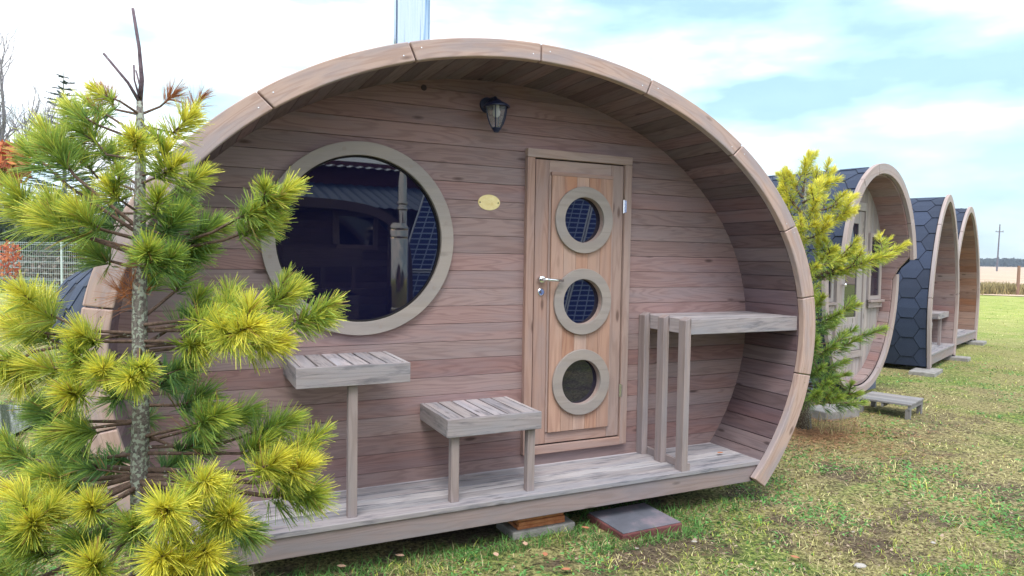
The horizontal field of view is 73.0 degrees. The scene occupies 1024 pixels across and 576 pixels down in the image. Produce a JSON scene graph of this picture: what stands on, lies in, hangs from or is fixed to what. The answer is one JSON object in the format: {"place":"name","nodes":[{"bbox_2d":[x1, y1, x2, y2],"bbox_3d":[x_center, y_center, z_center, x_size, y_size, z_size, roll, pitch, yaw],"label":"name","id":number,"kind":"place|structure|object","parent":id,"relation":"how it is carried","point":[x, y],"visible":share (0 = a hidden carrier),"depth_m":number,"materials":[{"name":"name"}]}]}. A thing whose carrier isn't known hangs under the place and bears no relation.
{"place":"outdoors","nodes":[
{"label":"outdoors","id":0,"kind":"place"},
{"bbox_2d":[0,282,1023,575],"bbox_3d":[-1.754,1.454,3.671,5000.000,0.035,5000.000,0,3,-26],"label":"ground","id":1,"kind":"structure","parent":0,"point":[1002,334],"depth_m":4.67,"materials":[{"name":"green plant"}]},
{"bbox_2d":[0,240,22,298],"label":"orange sapling","id":2,"kind":"object","parent":1,"relation":"on","point":[5,259],"visible":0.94,"depth_m":22.95,"materials":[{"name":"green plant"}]},
{"bbox_2d":[0,139,34,185],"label":"amber tree","id":3,"kind":"object","parent":1,"relation":"on","point":[4,164],"visible":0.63,"depth_m":12.87,"materials":[{"name":"orange plant"}]},
{"bbox_2d":[0,275,59,292],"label":"evergreen bush","id":4,"kind":"object","parent":1,"relation":"on","point":[27,282],"visible":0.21,"depth_m":27.31,"materials":[{"name":"green plant"}]},
{"bbox_2d":[0,19,71,211],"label":"bare tree","id":5,"kind":"object","parent":1,"relation":"on","point":[3,119],"visible":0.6,"depth_m":42.98,"materials":[{"name":"grey plant"}]},
{"bbox_2d":[0,243,73,287],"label":"bramble shrub","id":6,"kind":"object","parent":1,"relation":"on","point":[28,269],"visible":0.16,"depth_m":29.72,"materials":[{"name":"brown plant"}]},
{"bbox_2d":[0,242,78,291],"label":"wire fence","id":7,"kind":"object","parent":1,"relation":"on","point":[61,263],"visible":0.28,"depth_m":26.30,"materials":[{"name":"grey metal"}]},
{"bbox_2d":[0,204,80,272],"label":"evergreen bush","id":8,"kind":"object","parent":1,"relation":"on","point":[5,227],"visible":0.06,"depth_m":32.17,"materials":[{"name":"green plant"}]},
{"bbox_2d":[5,252,85,289],"bbox_3d":[-20.004,-0.477,31.059,5.252,2.710,5.289,0,3,-26],"label":"bramble shrub","id":9,"kind":"object","parent":1,"relation":"on","point":[56,273],"visible":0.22,"depth_m":29.82,"materials":[{"name":"brown plant"}]},
{"bbox_2d":[0,195,130,279],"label":"evergreen bush","id":10,"kind":"object","parent":1,"relation":"on","point":[55,238],"visible":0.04,"depth_m":30.34,"materials":[{"name":"green plant"}]},
{"bbox_2d":[3,71,129,221],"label":"spruce tree","id":11,"kind":"object","parent":1,"relation":"on","point":[63,82],"visible":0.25,"depth_m":47.11,"materials":[{"name":"plant"}]},
{"bbox_2d":[86,159,147,209],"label":"bare tree","id":12,"kind":"object","parent":1,"relation":"on","point":[127,201],"visible":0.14,"depth_m":49.42,"materials":[{"name":"grey plant"}]},
{"bbox_2d":[0,8,350,575],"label":"pine tree","id":13,"kind":"object","parent":1,"relation":"on","point":[229,318],"visible":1,"depth_m":1.97,"materials":[{"name":"green plant"}]},
{"bbox_2d":[240,564,278,575],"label":"dry grass tuft","id":14,"kind":"object","parent":1,"relation":"on","point":[252,574],"visible":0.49,"depth_m":3.42,"materials":[{"name":"plant"}]},
{"bbox_2d":[50,0,814,566],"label":"barrel cabin","id":15,"kind":"object","parent":1,"relation":"on","point":[566,280],"visible":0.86,"depth_m":4.28,"materials":[{"name":"brown wood"}]},
{"bbox_2d":[260,141,453,334],"bbox_3d":[-0.865,-0.282,3.994,1.112,1.112,0.046,0,3,-26],"label":"round window","id":16,"kind":"structure","parent":15,"relation":"in","point":[374,227],"depth_m":4.02,"materials":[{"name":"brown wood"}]},
{"bbox_2d":[520,148,632,455],"bbox_3d":[0.453,0.099,4.607,0.804,1.985,0.098,0,3,-26],"label":"door","id":17,"kind":"structure","parent":15,"relation":"in","point":[577,212],"depth_m":4.61,"materials":[{"name":"brown wood"}]},
{"bbox_2d":[496,516,574,539],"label":"concrete block","id":18,"kind":"structure","parent":1,"relation":"on","point":[508,528],"depth_m":4.12,"materials":[{"name":"grey concrete"}]},
{"bbox_2d":[508,513,564,529],"bbox_3d":[0.136,1.371,4.215,0.320,0.092,0.206,0,3,-26],"label":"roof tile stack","id":19,"kind":"object","parent":18,"relation":"on","point":[538,521],"visible":0.3,"depth_m":4.12,"materials":[{"name":"brown wood"}]},
{"bbox_2d":[587,503,681,540],"bbox_3d":[0.756,1.452,4.288,0.444,0.070,0.380,0,3,-27],"label":"paving slab","id":20,"kind":"object","parent":1,"relation":"on","point":[626,522],"depth_m":4.22,"materials":[{"name":"grey concrete"}]},
{"bbox_2d":[806,411,859,445],"bbox_3d":[3.022,1.309,6.632,0.674,0.237,0.718,3,3,32],"label":"dry grass tuft","id":21,"kind":"object","parent":1,"relation":"on","point":[817,422],"visible":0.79,"depth_m":6.63,"materials":[{"name":"plant"}]},
{"bbox_2d":[810,404,859,421],"bbox_3d":[3.396,1.332,7.382,0.550,0.120,0.300,0,3,-29],"label":"concrete block","id":22,"kind":"object","parent":1,"relation":"on","point":[833,412],"depth_m":7.26,"materials":[{"name":"grey concrete"}]},
{"bbox_2d":[768,163,916,397],"bbox_3d":[3.399,-0.099,9.292,1.976,2.841,3.001,-1,3,-40],"label":"barrel cabin","id":23,"kind":"object","parent":22,"relation":"on","point":[883,201],"visible":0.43,"depth_m":8.56,"materials":[{"name":"wood"}]},
{"bbox_2d":[826,276,836,310],"bbox_3d":[3.623,-0.201,7.954,0.400,0.940,0.074,-1,3,-40],"label":"window","id":24,"kind":"structure","parent":23,"relation":"in","point":[831,304],"depth_m":8.06,"materials":[{"name":"beige wood"}]},
{"bbox_2d":[833,202,868,360],"bbox_3d":[4.115,-0.092,8.366,0.760,1.900,0.076,-1,3,-40],"label":"door","id":25,"kind":"structure","parent":23,"relation":"in","point":[843,288],"depth_m":8.47,"materials":[{"name":"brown wood"}]},
{"bbox_2d":[866,233,884,307],"bbox_3d":[4.623,-0.222,8.784,0.400,0.940,0.074,-1,3,-40],"label":"window","id":26,"kind":"structure","parent":23,"relation":"in","point":[873,292],"depth_m":8.78,"materials":[{"name":"beige wood"}]},
{"bbox_2d":[772,147,911,430],"bbox_3d":[3.011,0.021,6.565,1.226,2.817,1.013,0,3,-26],"label":"pine tree","id":27,"kind":"object","parent":1,"relation":"on","point":[831,257],"visible":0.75,"depth_m":6.46,"materials":[{"name":"green plant"}]},
{"bbox_2d":[853,563,866,567],"bbox_3d":[1.885,1.506,3.751,0.066,0.025,0.056,2,3,26],"label":"stone","id":28,"kind":"object","parent":1,"relation":"on","point":[859,565],"visible":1,"depth_m":3.74,"materials":[{"name":"white stone"}]},
{"bbox_2d":[857,391,923,419],"bbox_3d":[4.159,1.294,7.613,0.528,0.176,0.522,3,4,44],"label":"pallet step","id":29,"kind":"object","parent":1,"relation":"on","point":[885,399],"visible":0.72,"depth_m":7.56,"materials":[{"name":"grey wood"}]},
{"bbox_2d":[773,402,1023,500],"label":"fallen needles","id":30,"kind":"object","parent":1,"relation":"on","point":[815,431],"visible":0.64,"depth_m":6.42,"materials":[{"name":"dry brown plant needles"}]},
{"bbox_2d":[908,367,942,377],"bbox_3d":[6.217,1.266,10.400,0.340,0.075,0.620,3,3,41],"label":"concrete pad","id":31,"kind":"object","parent":1,"relation":"on","point":[926,372],"visible":0.87,"depth_m":10.24,"materials":[{"name":"grey concrete"}]},
{"bbox_2d":[884,194,958,368],"bbox_3d":[5.747,-0.214,12.284,3.401,2.713,2.318,3,3,41],"label":"barrel cabin","id":32,"kind":"object","parent":31,"relation":"on","point":[924,334],"visible":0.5,"depth_m":10.72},
{"bbox_2d":[942,355,970,361],"bbox_3d":[7.646,1.218,11.929,0.400,0.080,0.300,3,3,41],"label":"concrete pad","id":33,"kind":"object","parent":1,"relation":"on","point":[960,358],"visible":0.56,"depth_m":11.81,"materials":[{"name":"grey concrete"}]},
{"bbox_2d":[955,207,979,344],"bbox_3d":[7.782,-0.305,14.830,3.401,2.736,2.500,3,3,43],"label":"barrel cabin","id":34,"kind":"object","parent":1,"relation":"on","point":[969,278],"visible":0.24,"depth_m":14.48,"materials":[{"name":"brown wood"}]},
{"bbox_2d":[966,340,986,345],"bbox_3d":[9.636,1.141,14.369,0.300,0.080,0.500,3,3,41],"label":"concrete pad","id":35,"kind":"object","parent":1,"relation":"on","point":[977,342],"visible":0.79,"depth_m":14.24,"materials":[{"name":"grey concrete"}]},
{"bbox_2d":[996,224,1003,270],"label":"utility pole","id":36,"kind":"object","parent":1,"relation":"on","point":[999,231],"visible":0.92,"depth_m":169.65,"materials":[{"name":"grey"}]},
{"bbox_2d":[0,0,1023,258],"label":"sky","id":37,"kind":"structure","parent":0,"point":[932,91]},
{"bbox_2d":[980,266,1023,295],"bbox_3d":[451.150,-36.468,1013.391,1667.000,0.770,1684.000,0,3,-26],"label":"field","id":38,"kind":"structure","parent":0,"point":[1001,274],"depth_m":104.12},
{"bbox_2d":[980,258,1023,266],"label":"distant wood","id":39,"kind":"object","parent":38,"relation":"on","point":[1003,262],"visible":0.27,"depth_m":510.33,"materials":[{"name":"green plant"}]},
{"bbox_2d":[980,281,1023,294],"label":"rough grass strip","id":40,"kind":"object","parent":38,"relation":"on","point":[1008,288],"visible":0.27,"depth_m":38.67,"materials":[{"name":"beige plant"}]},
{"bbox_2d":[1016,266,1020,294],"bbox_3d":[27.764,-0.407,37.965,0.157,1.621,0.157,3,3,42],"label":"fence post","id":41,"kind":"object","parent":38,"relation":"on","point":[1018,280],"visible":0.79,"depth_m":37.91,"materials":[{"name":"brown wood"}]}
]}

